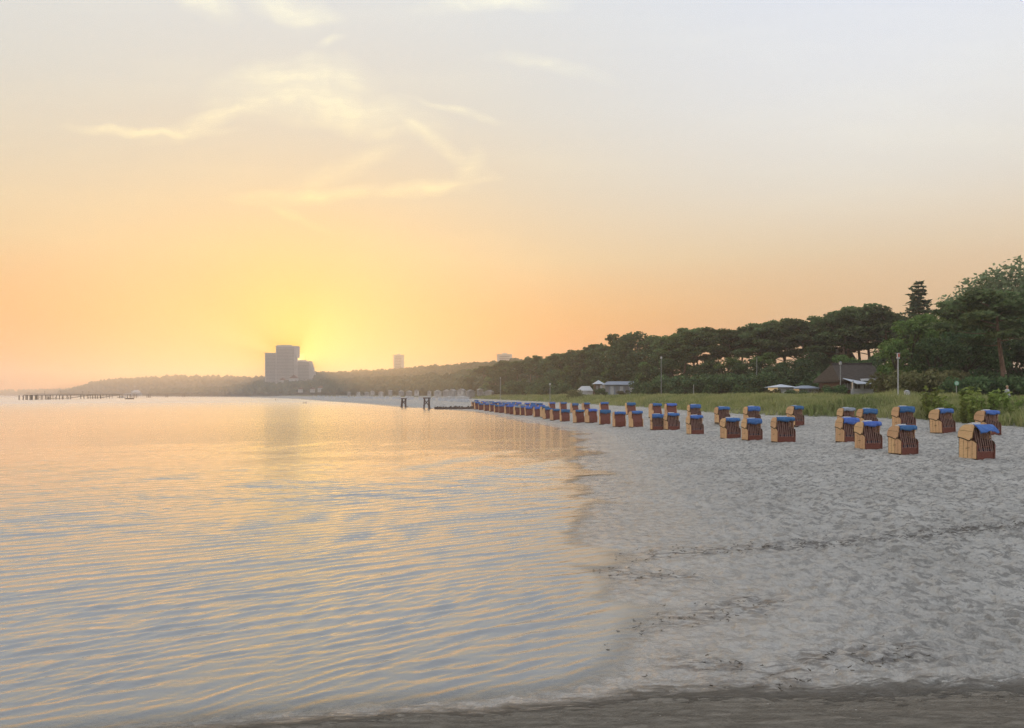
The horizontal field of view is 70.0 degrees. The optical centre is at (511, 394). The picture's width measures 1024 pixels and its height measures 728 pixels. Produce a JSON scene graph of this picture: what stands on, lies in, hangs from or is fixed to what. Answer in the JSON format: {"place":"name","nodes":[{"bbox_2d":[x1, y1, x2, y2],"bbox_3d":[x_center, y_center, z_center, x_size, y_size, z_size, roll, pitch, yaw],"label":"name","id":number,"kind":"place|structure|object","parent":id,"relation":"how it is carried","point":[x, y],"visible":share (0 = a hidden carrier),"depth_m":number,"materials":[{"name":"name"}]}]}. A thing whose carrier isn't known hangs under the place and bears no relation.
{"place":"outdoors","nodes":[
{"label":"outdoors","id":0,"kind":"place"},
{"bbox_2d":[0,392,56,394],"bbox_3d":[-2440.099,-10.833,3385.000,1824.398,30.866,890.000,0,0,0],"label":"hill","id":1,"kind":"structure","parent":0,"point":[52,393],"depth_m":3328.65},
{"bbox_2d":[0,388,71,393],"bbox_3d":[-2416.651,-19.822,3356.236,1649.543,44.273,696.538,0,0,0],"label":"wood","id":2,"kind":"object","parent":1,"relation":"on","point":[24,391],"visible":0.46,"depth_m":3376.18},
{"bbox_2d":[60,387,149,395],"bbox_3d":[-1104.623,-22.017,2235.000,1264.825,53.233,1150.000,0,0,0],"label":"hill","id":3,"kind":"structure","parent":0,"point":[145,393],"depth_m":2074.28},
{"bbox_2d":[57,374,264,395],"bbox_3d":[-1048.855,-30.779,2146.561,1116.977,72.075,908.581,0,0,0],"label":"wood","id":4,"kind":"object","parent":3,"relation":"on","point":[142,384],"visible":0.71,"depth_m":2129.19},
{"bbox_2d":[152,393,433,396],"bbox_3d":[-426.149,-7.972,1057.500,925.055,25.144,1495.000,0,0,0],"label":"hill","id":5,"kind":"structure","parent":0,"point":[273,394],"depth_m":1374.88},
{"bbox_2d":[149,368,578,395],"bbox_3d":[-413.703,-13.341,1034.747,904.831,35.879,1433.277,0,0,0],"label":"wood","id":6,"kind":"object","parent":5,"relation":"on","point":[432,382],"visible":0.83,"depth_m":1111.75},
{"bbox_2d":[0,396,643,727],"bbox_3d":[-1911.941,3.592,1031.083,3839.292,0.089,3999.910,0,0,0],"label":"sea","id":7,"kind":"structure","parent":0,"point":[166,558],"depth_m":15.88,"materials":[{"name":"liquid"}]},
{"bbox_2d":[19,393,202,399],"bbox_3d":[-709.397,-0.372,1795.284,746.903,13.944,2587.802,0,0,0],"label":"pier","id":8,"kind":"structure","parent":7,"relation":"in","point":[49,398],"depth_m":629.04,"materials":[{"name":"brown wood"}]},
{"bbox_2d":[0,395,1023,727],"bbox_3d":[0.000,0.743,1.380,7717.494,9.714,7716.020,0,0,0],"label":"beach","id":9,"kind":"structure","parent":0,"point":[880,593],"depth_m":13.58,"materials":[{"name":"sand"}]},
{"bbox_2d":[490,360,513,377],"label":"pine tree","id":10,"kind":"object","parent":9,"relation":"on","point":[502,365],"visible":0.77,"depth_m":408.02,"materials":[{"name":"green plant"}]},
{"bbox_2d":[501,380,523,394],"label":"shrub","id":11,"kind":"object","parent":9,"relation":"on","point":[512,388],"visible":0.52,"depth_m":362.80,"materials":[{"name":"green plant"}]},
{"bbox_2d":[504,360,529,380],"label":"pine tree","id":12,"kind":"object","parent":9,"relation":"on","point":[518,370],"visible":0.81,"depth_m":383.23,"materials":[{"name":"green plant"}]},
{"bbox_2d":[523,355,544,382],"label":"pine tree","id":13,"kind":"object","parent":9,"relation":"on","point":[536,359],"visible":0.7,"depth_m":341.77,"materials":[{"name":"green plant"}]},
{"bbox_2d":[533,380,557,394],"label":"shrub","id":14,"kind":"object","parent":9,"relation":"on","point":[539,386],"visible":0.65,"depth_m":298.50,"materials":[{"name":"green plant"}]},
{"bbox_2d":[535,358,562,394],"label":"broadleaf tree","id":15,"kind":"object","parent":9,"relation":"on","point":[541,369],"visible":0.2,"depth_m":329.92,"materials":[{"name":"green plant"}]},
{"bbox_2d":[543,353,573,375],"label":"pine tree","id":16,"kind":"object","parent":9,"relation":"on","point":[557,361],"visible":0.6,"depth_m":310.89,"materials":[{"name":"green plant"}]},
{"bbox_2d":[550,383,572,394],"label":"shrub","id":17,"kind":"object","parent":9,"relation":"on","point":[562,388],"visible":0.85,"depth_m":267.25,"materials":[{"name":"green plant"}]},
{"bbox_2d":[563,350,588,380],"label":"pine tree","id":18,"kind":"object","parent":9,"relation":"on","point":[578,368],"visible":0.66,"depth_m":281.58,"materials":[{"name":"green plant"}]},
{"bbox_2d":[567,344,604,375],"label":"pine tree","id":19,"kind":"object","parent":9,"relation":"on","point":[593,346],"visible":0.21,"depth_m":274.84,"materials":[{"name":"green plant"}]},
{"bbox_2d":[585,409,597,422],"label":"beach chair","id":20,"kind":"object","parent":9,"relation":"on","point":[591,416],"visible":0.98,"depth_m":88.01,"materials":[{"name":"wicker"}]},
{"bbox_2d":[579,366,604,392],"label":"broadleaf tree","id":21,"kind":"object","parent":9,"relation":"on","point":[594,369],"visible":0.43,"depth_m":260.62,"materials":[{"name":"green plant"}]},
{"bbox_2d":[583,343,606,379],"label":"broadleaf tree","id":22,"kind":"object","parent":9,"relation":"on","point":[592,354],"visible":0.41,"depth_m":265.70,"materials":[{"name":"green plant"}]},
{"bbox_2d":[599,410,610,424],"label":"beach chair","id":23,"kind":"object","parent":9,"relation":"on","point":[604,416],"visible":0.97,"depth_m":82.82,"materials":[{"name":"wicker"}]},
{"bbox_2d":[602,381,633,394],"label":"kiosk","id":24,"kind":"object","parent":9,"relation":"on","point":[612,387],"visible":0.48,"depth_m":215.00,"materials":[{"name":"grey fabric"}]},
{"bbox_2d":[596,333,641,360],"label":"pine tree","id":25,"kind":"object","parent":9,"relation":"on","point":[613,339],"visible":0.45,"depth_m":244.52,"materials":[{"name":"green plant"}]},
{"bbox_2d":[612,411,625,426],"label":"beach chair","id":26,"kind":"object","parent":9,"relation":"on","point":[618,419],"visible":0.98,"depth_m":76.74,"materials":[{"name":"wicker"}]},
{"bbox_2d":[599,331,658,379],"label":"broadleaf tree","id":27,"kind":"object","parent":9,"relation":"on","point":[635,356],"visible":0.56,"depth_m":234.51,"materials":[{"name":"green plant"}]},
{"bbox_2d":[617,359,648,380],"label":"broadleaf tree","id":28,"kind":"object","parent":9,"relation":"on","point":[629,366],"visible":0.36,"depth_m":229.11,"materials":[{"name":"green plant"}]},
{"bbox_2d":[628,411,642,427],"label":"beach chair","id":29,"kind":"object","parent":9,"relation":"on","point":[635,418],"visible":0.98,"depth_m":74.79,"materials":[{"name":"wicker"}]},
{"bbox_2d":[633,356,673,384],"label":"broadleaf tree","id":30,"kind":"object","parent":9,"relation":"on","point":[650,376],"visible":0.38,"depth_m":205.25,"materials":[{"name":"green plant"}]},
{"bbox_2d":[638,382,668,393],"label":"shrub","id":31,"kind":"object","parent":9,"relation":"on","point":[646,389],"visible":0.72,"depth_m":187.48,"materials":[{"name":"green plant"}]},
{"bbox_2d":[637,335,670,355],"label":"pine tree","id":32,"kind":"object","parent":9,"relation":"on","point":[651,343],"visible":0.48,"depth_m":230.19,"materials":[{"name":"green plant"}]},
{"bbox_2d":[650,413,663,429],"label":"beach chair","id":33,"kind":"object","parent":9,"relation":"on","point":[656,421],"visible":0.99,"depth_m":68.75,"materials":[{"name":"brown wood"}]},
{"bbox_2d":[648,336,680,371],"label":"pine tree","id":34,"kind":"object","parent":9,"relation":"on","point":[660,341],"visible":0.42,"depth_m":209.48,"materials":[{"name":"green plant"}]},
{"bbox_2d":[650,359,688,381],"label":"broadleaf tree","id":35,"kind":"object","parent":9,"relation":"on","point":[666,364],"visible":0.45,"depth_m":200.55,"materials":[{"name":"green plant"}]},
{"bbox_2d":[651,374,690,393],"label":"shrub","id":36,"kind":"object","parent":9,"relation":"on","point":[661,381],"visible":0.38,"depth_m":184.57,"materials":[{"name":"green plant"}]},
{"bbox_2d":[663,412,679,429],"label":"beach chair","id":37,"kind":"object","parent":9,"relation":"on","point":[671,421],"visible":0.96,"depth_m":67.99,"materials":[{"name":"brown wood"}]},
{"bbox_2d":[663,378,692,394],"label":"shrub","id":38,"kind":"object","parent":9,"relation":"on","point":[683,387],"visible":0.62,"depth_m":178.87,"materials":[{"name":"green plant"}]},
{"bbox_2d":[658,335,705,373],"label":"pine tree","id":39,"kind":"object","parent":9,"relation":"on","point":[679,341],"visible":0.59,"depth_m":194.26,"materials":[{"name":"green plant"}]},
{"bbox_2d":[686,414,703,433],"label":"beach chair","id":40,"kind":"object","parent":9,"relation":"on","point":[694,424],"visible":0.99,"depth_m":60.91,"materials":[{"name":"brown wood"}]},
{"bbox_2d":[679,330,720,365],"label":"pine tree","id":41,"kind":"object","parent":9,"relation":"on","point":[699,339],"visible":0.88,"depth_m":189.48,"materials":[{"name":"green plant"}]},
{"bbox_2d":[689,358,729,377],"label":"broadleaf tree","id":42,"kind":"object","parent":9,"relation":"on","point":[708,365],"visible":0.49,"depth_m":182.50,"materials":[{"name":"green plant"}]},
{"bbox_2d":[690,372,737,393],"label":"shrub","id":43,"kind":"object","parent":9,"relation":"on","point":[707,382],"visible":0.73,"depth_m":162.33,"materials":[{"name":"green plant"}]},
{"bbox_2d":[695,327,741,360],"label":"pine tree","id":44,"kind":"object","parent":9,"relation":"on","point":[709,330],"visible":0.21,"depth_m":192.19,"materials":[{"name":"green plant"}]},
{"bbox_2d":[714,406,729,423],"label":"beach chair","id":45,"kind":"object","parent":9,"relation":"on","point":[720,412],"visible":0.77,"depth_m":71.12,"materials":[{"name":"wicker"}]},
{"bbox_2d":[702,328,750,370],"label":"pine tree","id":46,"kind":"object","parent":9,"relation":"on","point":[731,339],"visible":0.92,"depth_m":183.16,"materials":[{"name":"green plant"}]},
{"bbox_2d":[714,357,740,376],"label":"broadleaf tree","id":47,"kind":"object","parent":9,"relation":"on","point":[730,362],"visible":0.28,"depth_m":177.21,"materials":[{"name":"green plant"}]},
{"bbox_2d":[719,417,740,438],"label":"beach chair","id":48,"kind":"object","parent":9,"relation":"on","point":[730,427],"visible":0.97,"depth_m":54.02,"materials":[{"name":"brown wood"}]},
{"bbox_2d":[469,388,1023,426],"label":"dune grass","id":49,"kind":"structure","parent":9,"relation":"on","point":[816,403],"depth_m":84.51,"materials":[{"name":"plant"}]},
{"bbox_2d":[725,371,776,393],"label":"shrub","id":50,"kind":"object","parent":9,"relation":"on","point":[740,386],"visible":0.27,"depth_m":154.70,"materials":[{"name":"green plant"}]},
{"bbox_2d":[733,359,768,376],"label":"broadleaf tree","id":51,"kind":"object","parent":9,"relation":"on","point":[756,366],"visible":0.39,"depth_m":169.72,"materials":[{"name":"green plant"}]},
{"bbox_2d":[741,418,762,440],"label":"beach chair","id":52,"kind":"object","parent":9,"relation":"on","point":[751,429],"visible":0.98,"depth_m":51.56,"materials":[{"name":"brown wood"}]},
{"bbox_2d":[743,406,760,418],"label":"beach chair","id":53,"kind":"object","parent":9,"relation":"on","point":[751,411],"visible":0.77,"depth_m":67.71,"materials":[{"name":"brown wood"}]},
{"bbox_2d":[731,322,781,358],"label":"pine tree","id":54,"kind":"object","parent":9,"relation":"on","point":[757,331],"visible":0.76,"depth_m":177.53,"materials":[{"name":"green plant"}]},
{"bbox_2d":[746,352,778,376],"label":"broadleaf tree","id":55,"kind":"object","parent":9,"relation":"on","point":[770,358],"visible":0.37,"depth_m":168.75,"materials":[{"name":"green plant"}]},
{"bbox_2d":[743,374,789,393],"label":"shrub","id":56,"kind":"object","parent":9,"relation":"on","point":[757,384],"visible":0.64,"depth_m":144.34,"materials":[{"name":"green plant"}]},
{"bbox_2d":[741,325,799,352],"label":"pine tree","id":57,"kind":"object","parent":9,"relation":"on","point":[767,348],"visible":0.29,"depth_m":177.16,"materials":[{"name":"green plant"}]},
{"bbox_2d":[762,317,799,361],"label":"pine tree","id":58,"kind":"object","parent":9,"relation":"on","point":[782,323],"visible":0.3,"depth_m":174.55,"materials":[{"name":"green plant"}]},
{"bbox_2d":[770,416,795,442],"bbox_3d":[18.152,2.341,48.946,1.378,1.864,1.005,0,0,-7],"label":"beach chair","id":59,"kind":"object","parent":9,"relation":"on","point":[782,429],"visible":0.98,"depth_m":48.64,"materials":[{"name":"brown wood"}]},
{"bbox_2d":[770,370,818,386],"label":"shrub","id":60,"kind":"object","parent":9,"relation":"on","point":[786,374],"visible":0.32,"depth_m":150.52,"materials":[{"name":"green plant"}]},
{"bbox_2d":[786,405,803,426],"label":"beach chair","id":61,"kind":"object","parent":9,"relation":"on","point":[795,411],"visible":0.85,"depth_m":64.93,"materials":[{"name":"wicker"}]},
{"bbox_2d":[761,318,828,357],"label":"pine tree","id":62,"kind":"object","parent":9,"relation":"on","point":[794,330],"visible":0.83,"depth_m":167.75,"materials":[{"name":"green plant"}]},
{"bbox_2d":[593,521,1023,690],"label":"seaweed","id":63,"kind":"object","parent":9,"relation":"on","point":[767,604],"visible":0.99,"depth_m":11.82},
{"bbox_2d":[790,351,832,381],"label":"broadleaf tree","id":64,"kind":"object","parent":9,"relation":"on","point":[811,362],"visible":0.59,"depth_m":152.97,"materials":[{"name":"green plant"}]},
{"bbox_2d":[821,384,848,393],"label":"shrub","id":65,"kind":"object","parent":9,"relation":"on","point":[839,389],"visible":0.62,"depth_m":105.54,"materials":[{"name":"green plant"}]},
{"bbox_2d":[804,307,884,354],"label":"pine tree","id":66,"kind":"object","parent":9,"relation":"on","point":[839,322],"visible":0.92,"depth_m":151.27,"materials":[{"name":"green plant"}]},
{"bbox_2d":[813,363,879,394],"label":"house","id":67,"kind":"structure","parent":9,"relation":"on","point":[855,377],"depth_m":115.32,"materials":[{"name":"brown brick"}]},
{"bbox_2d":[837,407,855,417],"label":"beach chair","id":68,"kind":"object","parent":9,"relation":"on","point":[846,412],"visible":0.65,"depth_m":59.66,"materials":[{"name":"wicker"}]},
{"bbox_2d":[835,417,859,442],"bbox_3d":[21.600,2.274,47.057,1.283,1.745,0.936,1,-1,-15],"label":"beach chair","id":69,"kind":"object","parent":9,"relation":"on","point":[844,429],"visible":0.81,"depth_m":46.75,"materials":[{"name":"brown wood"}]},
{"bbox_2d":[811,310,887,357],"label":"pine tree","id":70,"kind":"object","parent":9,"relation":"on","point":[815,338],"visible":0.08,"depth_m":160.32,"materials":[{"name":"green plant"}]},
{"bbox_2d":[856,408,877,421],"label":"beach chair","id":71,"kind":"object","parent":9,"relation":"on","point":[862,414],"visible":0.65,"depth_m":55.57,"materials":[{"name":"wicker"}]},
{"bbox_2d":[841,305,894,357],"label":"pine tree","id":72,"kind":"object","parent":9,"relation":"on","point":[862,310],"visible":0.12,"depth_m":159.16,"materials":[{"name":"green plant"}]},
{"bbox_2d":[854,420,882,449],"bbox_3d":[20.432,2.330,41.925,1.273,1.753,0.929,-1,1,-15],"label":"beach chair","id":73,"kind":"object","parent":9,"relation":"on","point":[868,435],"visible":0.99,"depth_m":41.65,"materials":[{"name":"brown wood"}]},
{"bbox_2d":[840,304,907,363],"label":"pine tree","id":74,"kind":"object","parent":9,"relation":"on","point":[885,317],"visible":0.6,"depth_m":147.41,"materials":[{"name":"green plant"}]},
{"bbox_2d":[875,340,913,390],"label":"broadleaf tree","id":75,"kind":"object","parent":9,"relation":"on","point":[893,348],"visible":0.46,"depth_m":99.92,"materials":[{"name":"green plant"}]},
{"bbox_2d":[869,372,925,392],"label":"shrub","id":76,"kind":"object","parent":9,"relation":"on","point":[880,386],"visible":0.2,"depth_m":92.04,"materials":[{"name":"green plant"}]},
{"bbox_2d":[887,424,918,454],"bbox_3d":[20.662,2.379,38.642,1.279,1.669,0.933,0,0,-20],"label":"beach chair","id":77,"kind":"object","parent":9,"relation":"on","point":[902,440],"visible":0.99,"depth_m":38.40,"materials":[{"name":"brown wood"}]},
{"bbox_2d":[891,405,915,425],"bbox_3d":[27.712,1.663,51.729,1.323,1.820,0.965,0,-1,-12],"label":"beach chair","id":78,"kind":"object","parent":9,"relation":"on","point":[901,414],"visible":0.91,"depth_m":51.47,"materials":[{"name":"wicker"}]},
{"bbox_2d":[876,280,937,369],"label":"spruce tree","id":79,"kind":"object","parent":9,"relation":"on","point":[916,305],"visible":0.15,"depth_m":131.54,"materials":[{"name":"green plant"}]},
{"bbox_2d":[873,313,950,378],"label":"tree","id":80,"kind":"object","parent":9,"relation":"on","point":[914,325],"visible":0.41,"depth_m":103.24,"materials":[{"name":"green plant"}]},
{"bbox_2d":[883,369,940,393],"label":"shrub","id":81,"kind":"object","parent":9,"relation":"on","point":[911,382],"visible":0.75,"depth_m":87.92,"materials":[{"name":"green plant"}]},
{"bbox_2d":[921,392,934,419],"bbox_3d":[36.434,1.078,63.981,1.518,2.646,1.349,0,0,-19],"label":"young shrub","id":82,"kind":"object","parent":9,"relation":"on","point":[926,403],"visible":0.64,"depth_m":63.91,"materials":[{"name":"green plant"}]},
{"bbox_2d":[899,370,960,390],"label":"shrub","id":83,"kind":"object","parent":9,"relation":"on","point":[941,381],"visible":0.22,"depth_m":87.50,"materials":[{"name":"green plant"}]},
{"bbox_2d":[919,385,944,415],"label":"young shrub","id":84,"kind":"object","parent":9,"relation":"on","point":[936,392],"visible":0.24,"depth_m":65.85,"materials":[{"name":"green plant"}]},
{"bbox_2d":[901,337,974,373],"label":"broadleaf tree","id":85,"kind":"object","parent":9,"relation":"on","point":[928,346],"visible":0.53,"depth_m":95.11,"materials":[{"name":"green plant"}]},
{"bbox_2d":[906,312,973,375],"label":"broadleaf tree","id":86,"kind":"object","parent":9,"relation":"on","point":[953,321],"visible":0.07,"depth_m":108.72,"materials":[{"name":"green plant"}]},
{"bbox_2d":[928,408,955,433],"bbox_3d":[28.129,1.721,47.815,1.346,1.746,0.982,-1,-1,-22],"label":"beach chair","id":87,"kind":"object","parent":9,"relation":"on","point":[941,421],"visible":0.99,"depth_m":47.58,"materials":[{"name":"wicker"}]},
{"bbox_2d":[926,367,970,388],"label":"shrub","id":88,"kind":"object","parent":9,"relation":"on","point":[962,376],"visible":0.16,"depth_m":91.16,"materials":[{"name":"green plant"}]},
{"bbox_2d":[937,379,980,394],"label":"shrub","id":89,"kind":"object","parent":9,"relation":"on","point":[950,386],"visible":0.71,"depth_m":81.45,"materials":[{"name":"green plant"}]},
{"bbox_2d":[958,400,967,422],"bbox_3d":[35.225,1.353,56.934,0.996,1.882,1.104,0,0,-23],"label":"young shrub","id":90,"kind":"object","parent":9,"relation":"on","point":[963,411],"visible":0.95,"depth_m":56.88,"materials":[{"name":"green plant"}]},
{"bbox_2d":[943,375,991,392],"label":"shrub","id":91,"kind":"object","parent":9,"relation":"on","point":[984,384],"visible":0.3,"depth_m":82.32,"materials":[{"name":"green plant"}]},
{"bbox_2d":[923,328,1014,381],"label":"broadleaf tree","id":92,"kind":"object","parent":9,"relation":"on","point":[981,359],"visible":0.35,"depth_m":98.78,"materials":[{"name":"green plant"}]},
{"bbox_2d":[931,300,1008,375],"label":"pine tree","id":93,"kind":"object","parent":9,"relation":"on","point":[942,312],"visible":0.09,"depth_m":109.58,"materials":[{"name":"green plant"}]},
{"bbox_2d":[920,288,1023,376],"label":"pine tree","id":94,"kind":"object","parent":9,"relation":"on","point":[993,308],"visible":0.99,"depth_m":87.20,"materials":[{"name":"green plant"}]},
{"bbox_2d":[966,399,980,421],"bbox_3d":[35.233,1.351,55.882,1.040,2.040,1.170,0,0,-13],"label":"young shrub","id":95,"kind":"object","parent":9,"relation":"on","point":[972,411],"visible":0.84,"depth_m":55.85,"materials":[{"name":"green plant"}]},
{"bbox_2d":[957,422,998,459],"bbox_3d":[22.461,2.268,35.192,1.380,1.867,1.194,1,0,-21],"label":"beach chair","id":96,"kind":"object","parent":9,"relation":"on","point":[976,442],"visible":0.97,"depth_m":35.01,"materials":[{"name":"wicker"}]},
{"bbox_2d":[940,255,1023,374],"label":"broadleaf tree","id":97,"kind":"object","parent":9,"relation":"on","point":[994,283],"visible":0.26,"depth_m":140.31,"materials":[{"name":"green plant"}]},
{"bbox_2d":[974,409,1000,434],"bbox_3d":[29.848,1.765,45.878,1.282,1.704,0.935,1,-1,-19],"label":"beach chair","id":98,"kind":"object","parent":9,"relation":"on","point":[986,416],"visible":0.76,"depth_m":45.67,"materials":[{"name":"wicker"}]},
{"bbox_2d":[969,346,1017,377],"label":"broadleaf tree","id":99,"kind":"object","parent":9,"relation":"on","point":[1009,360],"visible":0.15,"depth_m":102.58,"materials":[{"name":"green plant"}]},
{"bbox_2d":[986,390,1004,409],"bbox_3d":[37.584,0.764,57.000,1.354,2.308,1.222,0,0,15],"label":"young shrub","id":100,"kind":"object","parent":9,"relation":"on","point":[992,400],"visible":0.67,"depth_m":56.87,"materials":[{"name":"green plant"}]},
{"bbox_2d":[975,284,1023,328],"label":"pine tree","id":101,"kind":"object","parent":9,"relation":"on","point":[1005,326],"visible":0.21,"depth_m":95.42,"materials":[{"name":"green plant"}]},
{"bbox_2d":[983,374,1023,396],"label":"shrub","id":102,"kind":"object","parent":9,"relation":"on","point":[1016,384],"visible":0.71,"depth_m":82.80,"materials":[{"name":"green plant"}]},
{"bbox_2d":[1001,337,1023,377],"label":"broadleaf tree","id":103,"kind":"object","parent":9,"relation":"on","point":[1017,346],"visible":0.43,"depth_m":103.22,"materials":[{"name":"green plant"}]},
{"bbox_2d":[0,0,1023,392],"label":"sky","id":104,"kind":"structure","parent":0,"point":[201,188],"materials":[{"name":"orange"}]},
{"bbox_3d":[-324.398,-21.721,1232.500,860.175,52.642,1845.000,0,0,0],"label":"hill","id":105,"kind":"structure","parent":0,"visible":0},
{"bbox_2d":[265,345,315,383],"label":"high-rise building","id":106,"kind":"structure","parent":105,"relation":"on","point":[283,361],"depth_m":1660.00,"materials":[{"name":"concrete"}]},
{"bbox_2d":[254,356,580,381],"bbox_3d":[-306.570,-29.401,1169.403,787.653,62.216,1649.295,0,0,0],"label":"wood","id":107,"kind":"object","parent":105,"relation":"on","point":[424,370],"visible":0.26,"depth_m":1321.33,"materials":[{"name":"plant"}]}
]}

